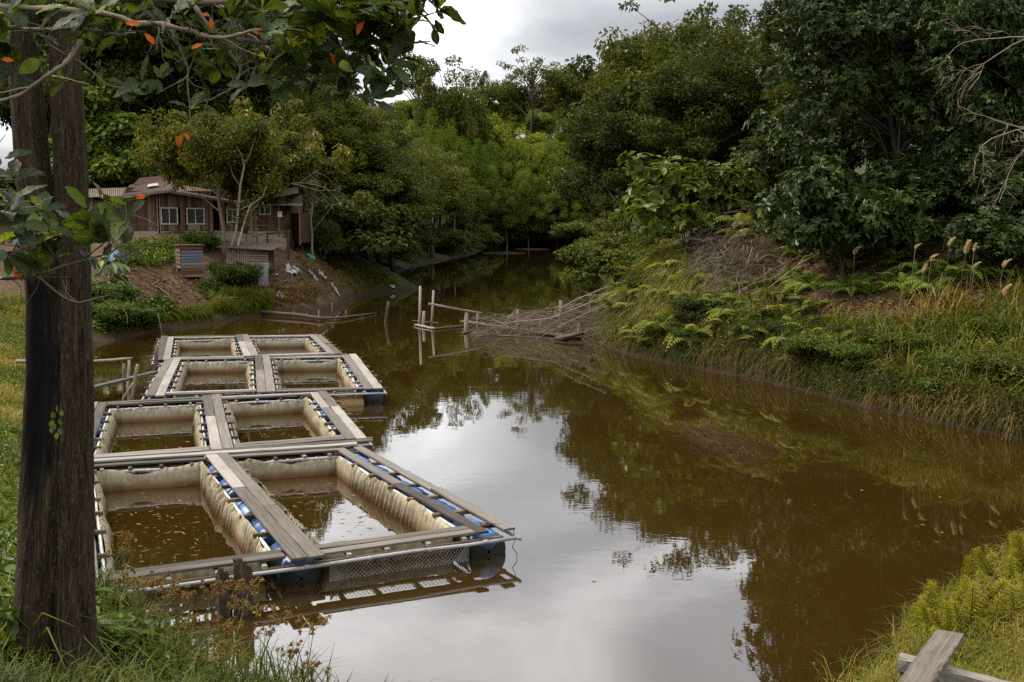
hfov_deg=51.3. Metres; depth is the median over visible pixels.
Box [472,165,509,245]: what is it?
forest tree
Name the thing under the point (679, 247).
leafy weed
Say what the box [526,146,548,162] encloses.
forest tree
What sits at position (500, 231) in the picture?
shore bush
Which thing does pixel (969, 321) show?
leafy weed
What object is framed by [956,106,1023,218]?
bare branch
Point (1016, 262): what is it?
fern
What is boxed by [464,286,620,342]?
brushwood heap
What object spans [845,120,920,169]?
glossy shrub
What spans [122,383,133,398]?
thin stick
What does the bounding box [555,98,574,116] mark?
forest tree
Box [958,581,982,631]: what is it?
feathery herb
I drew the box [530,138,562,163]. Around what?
forest tree
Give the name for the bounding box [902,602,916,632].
feathery herb
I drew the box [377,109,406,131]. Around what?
forest tree
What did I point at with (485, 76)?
forest tree
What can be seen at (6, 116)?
forest tree
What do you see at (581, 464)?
water
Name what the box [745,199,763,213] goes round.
fern
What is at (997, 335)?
leafy weed
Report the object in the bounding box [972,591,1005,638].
feathery herb
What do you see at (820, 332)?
bank bush
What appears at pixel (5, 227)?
board shed
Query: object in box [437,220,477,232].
shore bush
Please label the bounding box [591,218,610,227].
shore bush
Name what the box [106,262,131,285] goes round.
broad leaved plant
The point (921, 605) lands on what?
feathery herb
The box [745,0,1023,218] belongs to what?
dark leaved tree
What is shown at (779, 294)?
fern
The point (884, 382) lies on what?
leafy weed
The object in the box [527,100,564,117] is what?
forest tree
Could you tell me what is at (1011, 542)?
feathery herb
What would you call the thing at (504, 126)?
forest tree
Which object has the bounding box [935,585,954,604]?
feathery herb
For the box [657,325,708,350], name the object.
fern
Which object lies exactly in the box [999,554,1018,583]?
feathery herb
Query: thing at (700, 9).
forest tree
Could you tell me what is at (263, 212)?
window frame
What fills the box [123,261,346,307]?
mound debris
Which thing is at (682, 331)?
bank bush
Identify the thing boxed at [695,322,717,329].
fern
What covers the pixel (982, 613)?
feathery herb
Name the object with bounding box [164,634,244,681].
sedge
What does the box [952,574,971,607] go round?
feathery herb
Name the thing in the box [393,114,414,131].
forest tree
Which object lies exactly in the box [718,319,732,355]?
leafy weed
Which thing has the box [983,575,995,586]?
feathery herb
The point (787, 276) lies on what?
fern
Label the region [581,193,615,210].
forest tree
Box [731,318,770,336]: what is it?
bank bush
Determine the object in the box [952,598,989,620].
feathery herb
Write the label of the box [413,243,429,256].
shore bush
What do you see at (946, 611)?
feathery herb
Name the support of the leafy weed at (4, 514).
on the ground at (302, 307)
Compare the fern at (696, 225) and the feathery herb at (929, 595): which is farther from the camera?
the fern at (696, 225)
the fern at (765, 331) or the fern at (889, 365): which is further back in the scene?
the fern at (765, 331)
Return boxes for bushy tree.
[128,107,286,254]
[221,157,287,242]
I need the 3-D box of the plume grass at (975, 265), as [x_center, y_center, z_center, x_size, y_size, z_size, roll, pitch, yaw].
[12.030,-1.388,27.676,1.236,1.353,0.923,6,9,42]
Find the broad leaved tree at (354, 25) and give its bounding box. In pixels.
[0,0,465,323]
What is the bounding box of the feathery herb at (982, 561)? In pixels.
[971,546,1001,586]
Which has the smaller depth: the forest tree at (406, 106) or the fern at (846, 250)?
the fern at (846, 250)
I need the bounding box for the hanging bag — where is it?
[243,223,248,233]
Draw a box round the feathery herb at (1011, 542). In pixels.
[1008,535,1016,552]
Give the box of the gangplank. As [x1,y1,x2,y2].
[94,371,157,388]
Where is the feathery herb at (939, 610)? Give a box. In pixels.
[930,601,946,626]
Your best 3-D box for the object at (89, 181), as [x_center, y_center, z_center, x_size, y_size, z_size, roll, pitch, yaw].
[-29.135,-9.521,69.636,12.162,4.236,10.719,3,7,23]
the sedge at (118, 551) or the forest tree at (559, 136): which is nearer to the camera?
the sedge at (118, 551)
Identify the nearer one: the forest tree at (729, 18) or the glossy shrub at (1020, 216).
the glossy shrub at (1020, 216)
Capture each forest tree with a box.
[0,0,255,183]
[0,1,99,137]
[0,80,50,132]
[0,102,50,124]
[3,0,111,80]
[48,0,334,181]
[48,62,163,138]
[129,8,274,130]
[179,2,320,120]
[215,1,298,120]
[267,15,364,115]
[267,78,400,186]
[270,74,379,158]
[333,131,447,273]
[340,129,441,262]
[344,119,424,261]
[362,99,423,185]
[370,126,395,262]
[374,101,417,121]
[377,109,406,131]
[378,51,462,138]
[384,110,407,124]
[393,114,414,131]
[393,129,435,259]
[394,98,415,102]
[395,129,456,158]
[409,57,482,145]
[411,130,422,146]
[411,140,452,164]
[415,147,476,258]
[419,150,442,252]
[422,146,433,251]
[431,149,471,224]
[431,149,472,227]
[433,147,461,210]
[438,162,475,226]
[443,178,497,230]
[444,75,499,151]
[453,184,470,252]
[467,77,528,125]
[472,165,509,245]
[473,70,489,93]
[476,149,503,203]
[480,140,516,218]
[481,125,500,142]
[484,119,518,153]
[487,117,520,154]
[488,44,567,136]
[492,122,515,150]
[492,181,526,248]
[497,125,535,196]
[499,126,549,153]
[500,112,526,127]
[510,161,550,248]
[517,64,597,113]
[518,111,551,135]
[519,109,552,133]
[521,141,565,152]
[523,162,543,185]
[524,114,541,135]
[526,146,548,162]
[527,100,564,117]
[528,110,559,138]
[528,144,572,163]
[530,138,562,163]
[531,190,584,248]
[532,133,572,198]
[546,34,734,196]
[548,85,684,205]
[550,113,580,129]
[550,127,581,141]
[550,160,582,244]
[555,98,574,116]
[569,62,652,206]
[576,183,626,218]
[578,34,646,121]
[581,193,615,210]
[589,61,607,236]
[593,16,747,84]
[618,0,764,168]
[623,17,773,165]
[654,41,771,172]
[684,131,745,169]
[723,9,760,39]
[723,30,770,155]
[738,33,927,171]
[749,0,798,108]
[758,21,881,121]
[851,0,963,157]
[860,2,1022,150]
[888,74,955,149]
[997,115,1007,149]
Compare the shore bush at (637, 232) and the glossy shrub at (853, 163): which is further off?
the shore bush at (637, 232)
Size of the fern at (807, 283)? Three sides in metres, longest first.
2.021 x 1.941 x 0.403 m
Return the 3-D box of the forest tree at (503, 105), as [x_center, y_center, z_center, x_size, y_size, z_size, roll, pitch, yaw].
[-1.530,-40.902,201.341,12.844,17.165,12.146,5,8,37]
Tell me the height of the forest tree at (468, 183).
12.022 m
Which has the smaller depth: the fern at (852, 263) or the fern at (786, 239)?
the fern at (852, 263)
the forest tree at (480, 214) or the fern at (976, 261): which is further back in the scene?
the forest tree at (480, 214)
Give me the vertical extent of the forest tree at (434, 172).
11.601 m
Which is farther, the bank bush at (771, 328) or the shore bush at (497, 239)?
the shore bush at (497, 239)
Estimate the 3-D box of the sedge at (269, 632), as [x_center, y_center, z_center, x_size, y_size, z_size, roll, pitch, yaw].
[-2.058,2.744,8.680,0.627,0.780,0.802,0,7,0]
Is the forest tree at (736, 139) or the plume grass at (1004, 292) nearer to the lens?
the plume grass at (1004, 292)
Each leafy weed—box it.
[0,425,19,468]
[0,498,14,526]
[0,538,15,563]
[0,594,11,622]
[0,595,13,608]
[3,523,16,545]
[674,234,681,259]
[716,244,733,279]
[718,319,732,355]
[753,296,770,320]
[775,334,785,354]
[811,335,835,366]
[814,332,841,368]
[865,316,880,357]
[873,369,891,399]
[874,319,887,354]
[910,301,926,332]
[910,303,927,331]
[916,308,943,331]
[916,356,926,377]
[921,381,937,407]
[938,352,949,379]
[960,307,974,338]
[983,285,999,317]
[991,286,1007,317]
[991,323,1002,348]
[996,366,1015,393]
[1008,382,1023,414]
[1010,329,1023,351]
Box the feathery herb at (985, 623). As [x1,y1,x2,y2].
[978,617,993,644]
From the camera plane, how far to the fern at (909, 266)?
30.61 m
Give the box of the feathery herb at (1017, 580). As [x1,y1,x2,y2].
[1014,574,1023,593]
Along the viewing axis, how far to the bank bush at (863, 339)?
27.34 m
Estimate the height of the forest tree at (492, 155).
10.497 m
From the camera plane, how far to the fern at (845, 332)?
28.05 m
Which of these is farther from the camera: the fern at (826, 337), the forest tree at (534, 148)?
the forest tree at (534, 148)
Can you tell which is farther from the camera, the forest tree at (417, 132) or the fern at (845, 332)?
the forest tree at (417, 132)
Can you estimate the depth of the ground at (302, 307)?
41.02 m
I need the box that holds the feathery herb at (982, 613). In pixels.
[976,608,989,631]
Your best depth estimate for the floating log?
138.52 m
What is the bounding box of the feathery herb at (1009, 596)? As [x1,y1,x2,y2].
[1003,582,1023,627]
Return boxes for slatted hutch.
[173,244,204,277]
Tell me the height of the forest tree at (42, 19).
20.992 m
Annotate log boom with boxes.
[259,303,373,319]
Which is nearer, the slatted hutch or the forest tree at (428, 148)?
the slatted hutch
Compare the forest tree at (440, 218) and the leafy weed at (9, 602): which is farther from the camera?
the forest tree at (440, 218)
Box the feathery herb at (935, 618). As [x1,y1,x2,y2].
[926,607,945,629]
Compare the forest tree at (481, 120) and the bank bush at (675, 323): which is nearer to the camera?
the bank bush at (675, 323)
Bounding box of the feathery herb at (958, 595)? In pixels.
[948,587,963,619]
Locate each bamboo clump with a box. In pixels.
[400,110,425,143]
[422,107,478,226]
[444,116,495,220]
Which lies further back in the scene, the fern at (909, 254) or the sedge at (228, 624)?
the fern at (909, 254)
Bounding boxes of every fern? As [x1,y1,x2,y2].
[591,298,638,318]
[607,281,655,298]
[609,302,638,311]
[611,265,649,278]
[616,328,644,335]
[619,335,654,343]
[629,312,696,335]
[635,243,672,267]
[636,284,662,296]
[642,259,686,270]
[649,308,693,324]
[651,286,686,300]
[652,264,677,278]
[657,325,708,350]
[660,275,685,288]
[660,324,716,346]
[663,226,683,237]
[664,267,717,288]
[666,288,679,298]
[669,216,717,230]
[678,289,717,296]
[686,228,707,238]
[693,297,735,307]
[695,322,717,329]
[702,293,725,301]
[703,220,732,233]
[705,301,752,321]
[708,316,733,329]
[711,213,763,229]
[716,226,757,241]
[716,279,751,291]
[716,293,760,305]
[723,291,749,298]
[724,313,748,320]
[725,329,739,338]
[733,325,762,339]
[735,334,764,345]
[736,208,764,236]
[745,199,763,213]
[745,303,793,316]
[745,305,793,320]
[750,285,801,300]
[752,327,779,345]
[756,278,784,284]
[761,329,800,349]
[762,355,790,367]
[765,234,789,241]
[777,246,815,255]
[778,265,802,281]
[780,304,801,321]
[780,314,814,335]
[781,273,829,293]
[781,322,825,335]
[783,294,819,304]
[787,269,822,279]
[790,300,830,314]
[797,249,827,264]
[808,315,841,320]
[808,335,846,342]
[817,255,856,273]
[817,271,878,295]
[819,258,872,269]
[825,248,865,259]
[830,244,868,255]
[840,326,874,338]
[844,280,888,293]
[868,256,910,265]
[872,360,903,373]
[875,272,915,290]
[880,259,933,279]
[880,272,930,295]
[887,248,933,264]
[890,360,915,382]
[891,269,927,281]
[896,275,958,295]
[901,239,929,250]
[901,266,942,280]
[922,259,996,281]
[930,346,967,353]
[931,259,973,280]
[932,249,972,268]
[936,232,946,239]
[956,337,994,344]
[957,341,998,356]
[958,257,991,265]
[966,263,1018,274]
[971,269,1023,281]
[998,250,1023,265]
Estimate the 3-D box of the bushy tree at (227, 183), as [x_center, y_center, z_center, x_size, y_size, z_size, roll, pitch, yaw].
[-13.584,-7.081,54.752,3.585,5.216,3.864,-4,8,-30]
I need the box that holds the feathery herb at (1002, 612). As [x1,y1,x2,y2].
[994,598,1006,627]
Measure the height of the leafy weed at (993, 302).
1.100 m
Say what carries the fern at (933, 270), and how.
on the ground at (302, 307)
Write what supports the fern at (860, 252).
on the ground at (302, 307)
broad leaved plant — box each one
[92,257,135,287]
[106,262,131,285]
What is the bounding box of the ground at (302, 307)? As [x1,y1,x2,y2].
[0,133,1023,674]
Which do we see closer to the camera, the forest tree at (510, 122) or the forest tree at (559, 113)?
the forest tree at (510, 122)
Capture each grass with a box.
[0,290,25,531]
[0,500,433,681]
[0,540,164,678]
[130,247,391,305]
[162,253,397,323]
[585,288,1023,443]
[589,224,1023,437]
[804,265,1023,414]
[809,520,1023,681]
[834,246,860,295]
[834,539,1023,681]
[878,355,1023,442]
[891,243,921,301]
[899,263,940,308]
[917,254,943,306]
[944,236,958,303]
[953,239,975,306]
[959,242,977,308]
[962,262,980,311]
[982,259,1011,315]
[983,284,1012,318]
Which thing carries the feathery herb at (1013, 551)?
on the ground at (302, 307)
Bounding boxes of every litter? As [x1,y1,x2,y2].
[285,263,297,273]
[709,247,1023,331]
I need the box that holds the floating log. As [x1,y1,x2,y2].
[487,252,519,252]
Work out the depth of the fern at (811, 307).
30.81 m
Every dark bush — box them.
[178,232,220,245]
[204,260,264,285]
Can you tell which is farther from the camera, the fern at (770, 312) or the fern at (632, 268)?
the fern at (632, 268)
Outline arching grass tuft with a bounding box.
[961,558,1023,623]
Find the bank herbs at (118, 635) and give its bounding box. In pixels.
[0,505,285,681]
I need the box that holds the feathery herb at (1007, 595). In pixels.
[1002,584,1018,613]
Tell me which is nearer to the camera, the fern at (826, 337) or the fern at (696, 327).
the fern at (826, 337)
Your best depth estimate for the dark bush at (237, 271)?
50.06 m
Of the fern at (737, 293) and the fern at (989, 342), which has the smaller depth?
the fern at (989, 342)
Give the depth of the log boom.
48.55 m
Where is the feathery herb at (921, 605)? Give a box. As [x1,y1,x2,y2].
[915,600,935,644]
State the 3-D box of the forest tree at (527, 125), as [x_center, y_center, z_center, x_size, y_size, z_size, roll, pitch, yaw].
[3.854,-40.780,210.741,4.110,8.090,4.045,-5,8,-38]
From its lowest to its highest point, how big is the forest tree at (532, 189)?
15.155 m
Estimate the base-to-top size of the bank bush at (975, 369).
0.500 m
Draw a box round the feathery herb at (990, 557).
[980,550,997,582]
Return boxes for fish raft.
[94,391,372,470]
[94,438,521,594]
[140,354,386,405]
[150,334,346,370]
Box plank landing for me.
[896,629,1010,681]
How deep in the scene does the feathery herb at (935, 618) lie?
10.20 m
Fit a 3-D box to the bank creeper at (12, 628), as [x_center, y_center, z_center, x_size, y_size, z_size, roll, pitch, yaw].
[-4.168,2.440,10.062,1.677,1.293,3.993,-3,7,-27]
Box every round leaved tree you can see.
[49,82,166,196]
[49,110,130,188]
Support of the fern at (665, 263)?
on the ground at (302, 307)
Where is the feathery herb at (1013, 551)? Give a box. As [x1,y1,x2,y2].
[1008,532,1023,567]
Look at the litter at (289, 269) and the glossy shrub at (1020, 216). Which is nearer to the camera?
the glossy shrub at (1020, 216)
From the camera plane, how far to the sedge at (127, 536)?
10.85 m
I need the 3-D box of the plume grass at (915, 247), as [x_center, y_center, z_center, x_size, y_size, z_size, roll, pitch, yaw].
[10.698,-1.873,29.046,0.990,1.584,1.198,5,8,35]
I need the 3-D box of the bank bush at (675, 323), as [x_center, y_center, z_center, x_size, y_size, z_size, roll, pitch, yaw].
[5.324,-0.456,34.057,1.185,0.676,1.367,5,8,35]
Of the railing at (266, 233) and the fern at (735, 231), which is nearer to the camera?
the fern at (735, 231)
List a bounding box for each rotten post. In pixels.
[215,568,232,616]
[233,558,252,615]
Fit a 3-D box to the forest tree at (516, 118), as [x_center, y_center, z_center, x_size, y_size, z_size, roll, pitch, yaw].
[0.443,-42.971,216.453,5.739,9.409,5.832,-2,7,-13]
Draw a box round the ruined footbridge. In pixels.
[412,286,583,340]
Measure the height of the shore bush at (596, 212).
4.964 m
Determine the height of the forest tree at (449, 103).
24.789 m
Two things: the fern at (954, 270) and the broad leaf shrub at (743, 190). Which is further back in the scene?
the broad leaf shrub at (743, 190)
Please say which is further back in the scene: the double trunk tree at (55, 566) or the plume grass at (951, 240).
the plume grass at (951, 240)
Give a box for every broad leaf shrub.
[609,150,749,249]
[697,159,770,216]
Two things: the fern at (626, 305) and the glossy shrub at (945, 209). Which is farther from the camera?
the fern at (626, 305)
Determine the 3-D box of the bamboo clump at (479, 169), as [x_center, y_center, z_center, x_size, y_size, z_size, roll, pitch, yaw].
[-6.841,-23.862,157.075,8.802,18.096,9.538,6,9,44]
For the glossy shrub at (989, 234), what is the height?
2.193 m
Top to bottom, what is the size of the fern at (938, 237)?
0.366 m
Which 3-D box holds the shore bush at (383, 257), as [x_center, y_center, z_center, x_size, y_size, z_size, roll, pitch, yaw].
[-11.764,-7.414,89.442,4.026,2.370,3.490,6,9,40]
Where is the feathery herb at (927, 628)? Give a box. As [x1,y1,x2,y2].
[922,613,930,642]
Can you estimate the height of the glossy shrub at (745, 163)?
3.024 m
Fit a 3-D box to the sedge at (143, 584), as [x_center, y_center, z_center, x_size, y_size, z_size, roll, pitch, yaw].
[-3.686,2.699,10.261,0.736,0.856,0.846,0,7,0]
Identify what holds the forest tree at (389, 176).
on the ground at (302, 307)
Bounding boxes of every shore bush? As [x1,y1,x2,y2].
[92,279,142,303]
[92,299,142,324]
[111,301,147,307]
[123,306,165,325]
[349,241,387,260]
[350,245,387,258]
[363,235,424,266]
[375,252,420,264]
[409,230,442,250]
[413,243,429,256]
[430,229,470,255]
[432,231,446,251]
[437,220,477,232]
[439,228,478,250]
[460,222,494,231]
[461,236,480,249]
[463,215,503,235]
[469,220,523,241]
[470,236,486,249]
[473,226,497,242]
[480,235,503,245]
[514,214,547,243]
[520,219,579,245]
[547,219,603,239]
[548,218,592,241]
[552,241,648,286]
[553,208,607,224]
[568,231,673,252]
[572,212,597,221]
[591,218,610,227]
[592,230,604,235]
[599,210,619,229]
[601,219,625,237]
[623,225,672,241]
[632,235,659,248]
[638,197,690,238]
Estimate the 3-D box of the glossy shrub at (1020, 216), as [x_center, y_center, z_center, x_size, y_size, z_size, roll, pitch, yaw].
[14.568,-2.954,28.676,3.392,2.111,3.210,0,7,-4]
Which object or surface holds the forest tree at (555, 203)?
on the ground at (302, 307)
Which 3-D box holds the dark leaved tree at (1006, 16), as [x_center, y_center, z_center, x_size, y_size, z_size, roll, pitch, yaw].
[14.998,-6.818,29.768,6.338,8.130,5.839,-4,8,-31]
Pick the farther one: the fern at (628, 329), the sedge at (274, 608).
the fern at (628, 329)
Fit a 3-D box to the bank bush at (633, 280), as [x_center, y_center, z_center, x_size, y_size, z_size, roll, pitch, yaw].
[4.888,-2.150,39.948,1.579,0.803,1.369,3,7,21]
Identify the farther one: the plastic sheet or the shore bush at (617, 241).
the shore bush at (617, 241)
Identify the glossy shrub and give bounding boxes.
[724,145,804,193]
[741,93,858,181]
[749,154,943,282]
[840,157,868,172]
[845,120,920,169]
[848,150,969,218]
[850,226,907,261]
[862,145,995,232]
[921,143,1023,215]
[924,110,995,147]
[932,195,979,222]
[942,205,1023,281]
[968,154,1023,218]
[989,116,1023,137]
[1003,210,1023,225]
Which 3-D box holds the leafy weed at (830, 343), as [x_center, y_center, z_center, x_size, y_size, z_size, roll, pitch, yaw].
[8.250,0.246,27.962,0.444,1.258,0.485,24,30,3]
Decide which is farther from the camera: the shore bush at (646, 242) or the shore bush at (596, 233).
the shore bush at (596, 233)
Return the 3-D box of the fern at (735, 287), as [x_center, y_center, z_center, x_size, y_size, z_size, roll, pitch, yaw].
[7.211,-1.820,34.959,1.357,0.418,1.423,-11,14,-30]
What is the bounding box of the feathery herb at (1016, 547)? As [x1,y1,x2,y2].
[1007,530,1023,579]
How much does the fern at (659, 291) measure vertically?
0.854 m
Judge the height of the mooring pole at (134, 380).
1.248 m
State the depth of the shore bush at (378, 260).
94.14 m
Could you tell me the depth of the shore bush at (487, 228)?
151.96 m
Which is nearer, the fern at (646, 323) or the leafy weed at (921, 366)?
the leafy weed at (921, 366)
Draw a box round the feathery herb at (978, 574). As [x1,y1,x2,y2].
[975,570,988,595]
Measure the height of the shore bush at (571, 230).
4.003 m
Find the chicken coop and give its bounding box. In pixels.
[217,241,284,285]
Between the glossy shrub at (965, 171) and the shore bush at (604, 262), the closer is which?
the glossy shrub at (965, 171)
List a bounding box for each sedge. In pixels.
[95,542,135,598]
[106,530,137,595]
[106,563,135,602]
[109,575,163,629]
[133,577,184,649]
[144,570,169,625]
[151,645,269,681]
[156,585,206,651]
[158,613,199,673]
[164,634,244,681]
[198,579,225,670]
[201,594,258,676]
[204,575,265,679]
[204,615,254,681]
[219,578,248,676]
[226,620,282,681]
[237,638,312,681]
[241,605,292,679]
[290,660,331,681]
[295,613,331,681]
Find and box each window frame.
[160,207,177,224]
[186,208,204,224]
[226,209,238,222]
[259,205,270,214]
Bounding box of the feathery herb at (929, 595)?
[910,580,937,631]
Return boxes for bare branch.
[919,16,1023,117]
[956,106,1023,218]
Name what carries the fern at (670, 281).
on the ground at (302, 307)
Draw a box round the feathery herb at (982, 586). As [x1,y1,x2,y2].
[978,584,994,601]
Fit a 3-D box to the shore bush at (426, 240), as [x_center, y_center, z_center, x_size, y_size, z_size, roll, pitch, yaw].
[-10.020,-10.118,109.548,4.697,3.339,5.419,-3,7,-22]
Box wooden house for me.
[89,176,310,251]
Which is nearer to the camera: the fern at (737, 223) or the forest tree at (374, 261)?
the fern at (737, 223)
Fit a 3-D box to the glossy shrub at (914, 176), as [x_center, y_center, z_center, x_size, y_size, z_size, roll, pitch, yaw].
[13.198,-4.488,32.753,4.308,3.090,4.551,1,7,5]
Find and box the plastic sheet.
[103,248,119,262]
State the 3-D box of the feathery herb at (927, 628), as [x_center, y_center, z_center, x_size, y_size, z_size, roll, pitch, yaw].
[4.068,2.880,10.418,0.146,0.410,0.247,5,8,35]
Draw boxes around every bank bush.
[620,273,653,287]
[657,316,696,332]
[668,326,712,342]
[669,294,735,318]
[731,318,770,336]
[762,318,798,334]
[780,332,853,358]
[814,340,884,367]
[816,324,844,334]
[826,320,855,334]
[851,326,889,343]
[871,330,945,354]
[909,375,954,395]
[918,352,964,373]
[942,315,1000,338]
[952,376,991,394]
[956,346,1023,382]
[963,362,989,375]
[981,316,1023,335]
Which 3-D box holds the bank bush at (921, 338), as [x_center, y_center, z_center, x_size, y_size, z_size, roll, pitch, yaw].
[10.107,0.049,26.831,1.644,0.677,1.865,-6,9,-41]
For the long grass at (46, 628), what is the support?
on the ground at (302, 307)
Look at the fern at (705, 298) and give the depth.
33.94 m
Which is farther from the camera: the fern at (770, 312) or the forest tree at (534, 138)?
the forest tree at (534, 138)
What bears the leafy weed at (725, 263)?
on the ground at (302, 307)
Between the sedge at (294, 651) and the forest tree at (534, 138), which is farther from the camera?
the forest tree at (534, 138)
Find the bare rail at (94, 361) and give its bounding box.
[15,357,132,362]
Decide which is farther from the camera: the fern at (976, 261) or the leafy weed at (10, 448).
the fern at (976, 261)
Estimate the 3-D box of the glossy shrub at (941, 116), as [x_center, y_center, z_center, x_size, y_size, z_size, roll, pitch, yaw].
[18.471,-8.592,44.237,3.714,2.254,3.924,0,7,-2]
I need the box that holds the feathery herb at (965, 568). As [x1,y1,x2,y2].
[951,555,977,595]
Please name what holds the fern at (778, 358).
on the ground at (302, 307)
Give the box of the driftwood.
[119,269,177,298]
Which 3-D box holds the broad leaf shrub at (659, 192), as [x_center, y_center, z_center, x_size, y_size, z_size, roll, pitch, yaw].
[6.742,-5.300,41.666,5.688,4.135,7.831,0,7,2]
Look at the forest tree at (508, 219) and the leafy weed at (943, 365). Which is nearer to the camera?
the leafy weed at (943, 365)
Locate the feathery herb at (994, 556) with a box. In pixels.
[983,544,1002,571]
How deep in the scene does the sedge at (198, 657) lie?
8.46 m
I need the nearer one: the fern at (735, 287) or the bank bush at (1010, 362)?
the bank bush at (1010, 362)
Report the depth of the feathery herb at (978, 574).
11.22 m
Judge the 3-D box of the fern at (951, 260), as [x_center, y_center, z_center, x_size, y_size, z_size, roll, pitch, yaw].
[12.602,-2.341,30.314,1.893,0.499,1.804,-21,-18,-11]
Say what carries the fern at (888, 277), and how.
on the ground at (302, 307)
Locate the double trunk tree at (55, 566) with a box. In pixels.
[6,0,283,681]
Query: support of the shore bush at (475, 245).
on the ground at (302, 307)
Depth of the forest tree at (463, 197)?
126.21 m
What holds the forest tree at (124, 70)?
on the ground at (302, 307)
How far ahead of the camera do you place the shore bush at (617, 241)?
54.60 m
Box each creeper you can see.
[0,540,172,669]
[92,229,233,332]
[260,166,347,209]
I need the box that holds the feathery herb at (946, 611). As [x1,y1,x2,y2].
[938,600,962,644]
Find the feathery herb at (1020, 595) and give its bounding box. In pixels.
[1016,587,1023,608]
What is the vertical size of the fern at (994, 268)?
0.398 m
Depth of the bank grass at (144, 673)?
8.87 m
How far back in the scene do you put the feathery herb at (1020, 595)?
10.71 m
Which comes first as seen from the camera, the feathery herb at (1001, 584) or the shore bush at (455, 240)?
the feathery herb at (1001, 584)
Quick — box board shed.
[0,210,18,243]
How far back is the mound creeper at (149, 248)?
48.47 m
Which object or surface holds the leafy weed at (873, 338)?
on the ground at (302, 307)
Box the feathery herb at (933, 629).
[927,625,939,637]
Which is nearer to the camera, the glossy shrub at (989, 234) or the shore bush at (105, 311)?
the glossy shrub at (989, 234)
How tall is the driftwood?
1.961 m
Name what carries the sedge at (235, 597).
on the ground at (302, 307)
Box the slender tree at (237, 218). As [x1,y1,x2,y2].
[214,123,283,263]
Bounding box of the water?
[93,248,1023,681]
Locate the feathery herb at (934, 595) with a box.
[921,579,940,614]
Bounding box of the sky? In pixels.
[0,0,778,169]
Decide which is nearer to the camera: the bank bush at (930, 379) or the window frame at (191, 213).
the bank bush at (930, 379)
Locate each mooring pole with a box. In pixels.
[122,364,125,391]
[126,360,130,387]
[131,364,138,396]
[153,347,158,370]
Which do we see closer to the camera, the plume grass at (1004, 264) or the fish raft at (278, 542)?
the fish raft at (278, 542)
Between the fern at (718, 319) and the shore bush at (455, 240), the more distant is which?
the shore bush at (455, 240)
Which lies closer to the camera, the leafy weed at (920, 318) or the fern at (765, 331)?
the leafy weed at (920, 318)
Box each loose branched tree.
[229,79,319,178]
[276,113,373,259]
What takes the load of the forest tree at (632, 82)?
on the ground at (302, 307)
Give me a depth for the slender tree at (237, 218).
51.59 m
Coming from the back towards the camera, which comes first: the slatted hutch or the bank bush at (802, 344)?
the slatted hutch
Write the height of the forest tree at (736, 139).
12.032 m
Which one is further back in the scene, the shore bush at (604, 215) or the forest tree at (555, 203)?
the forest tree at (555, 203)
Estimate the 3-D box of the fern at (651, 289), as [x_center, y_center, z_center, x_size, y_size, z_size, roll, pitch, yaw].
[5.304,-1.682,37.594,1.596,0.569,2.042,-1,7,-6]
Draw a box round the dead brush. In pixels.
[675,197,832,299]
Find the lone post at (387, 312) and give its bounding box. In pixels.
[384,301,389,322]
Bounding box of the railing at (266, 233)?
[245,225,290,259]
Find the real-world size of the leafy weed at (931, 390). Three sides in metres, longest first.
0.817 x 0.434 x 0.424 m
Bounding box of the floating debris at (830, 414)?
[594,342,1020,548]
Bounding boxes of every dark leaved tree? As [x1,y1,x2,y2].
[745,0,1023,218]
[928,0,1023,175]
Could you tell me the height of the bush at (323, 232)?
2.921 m
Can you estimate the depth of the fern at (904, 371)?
25.63 m
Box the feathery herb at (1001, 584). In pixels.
[978,577,1012,608]
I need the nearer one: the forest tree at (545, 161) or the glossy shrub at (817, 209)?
the glossy shrub at (817, 209)
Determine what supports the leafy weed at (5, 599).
on the ground at (302, 307)
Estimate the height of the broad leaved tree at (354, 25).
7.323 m
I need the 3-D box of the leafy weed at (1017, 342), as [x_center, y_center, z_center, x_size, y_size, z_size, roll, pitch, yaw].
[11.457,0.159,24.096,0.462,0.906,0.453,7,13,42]
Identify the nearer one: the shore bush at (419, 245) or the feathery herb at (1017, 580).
the feathery herb at (1017, 580)
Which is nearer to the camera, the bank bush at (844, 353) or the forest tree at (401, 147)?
the bank bush at (844, 353)
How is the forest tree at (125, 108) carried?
on the ground at (302, 307)
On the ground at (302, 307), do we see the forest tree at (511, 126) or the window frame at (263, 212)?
the forest tree at (511, 126)
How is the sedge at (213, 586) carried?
on the ground at (302, 307)
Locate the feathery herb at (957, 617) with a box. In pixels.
[949,600,969,633]
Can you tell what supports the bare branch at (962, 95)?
on the ground at (302, 307)
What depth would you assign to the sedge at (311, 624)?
9.04 m
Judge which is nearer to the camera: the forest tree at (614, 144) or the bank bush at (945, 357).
the bank bush at (945, 357)
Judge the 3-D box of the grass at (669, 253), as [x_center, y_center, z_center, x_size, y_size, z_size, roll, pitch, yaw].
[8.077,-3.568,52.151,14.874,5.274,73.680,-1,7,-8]

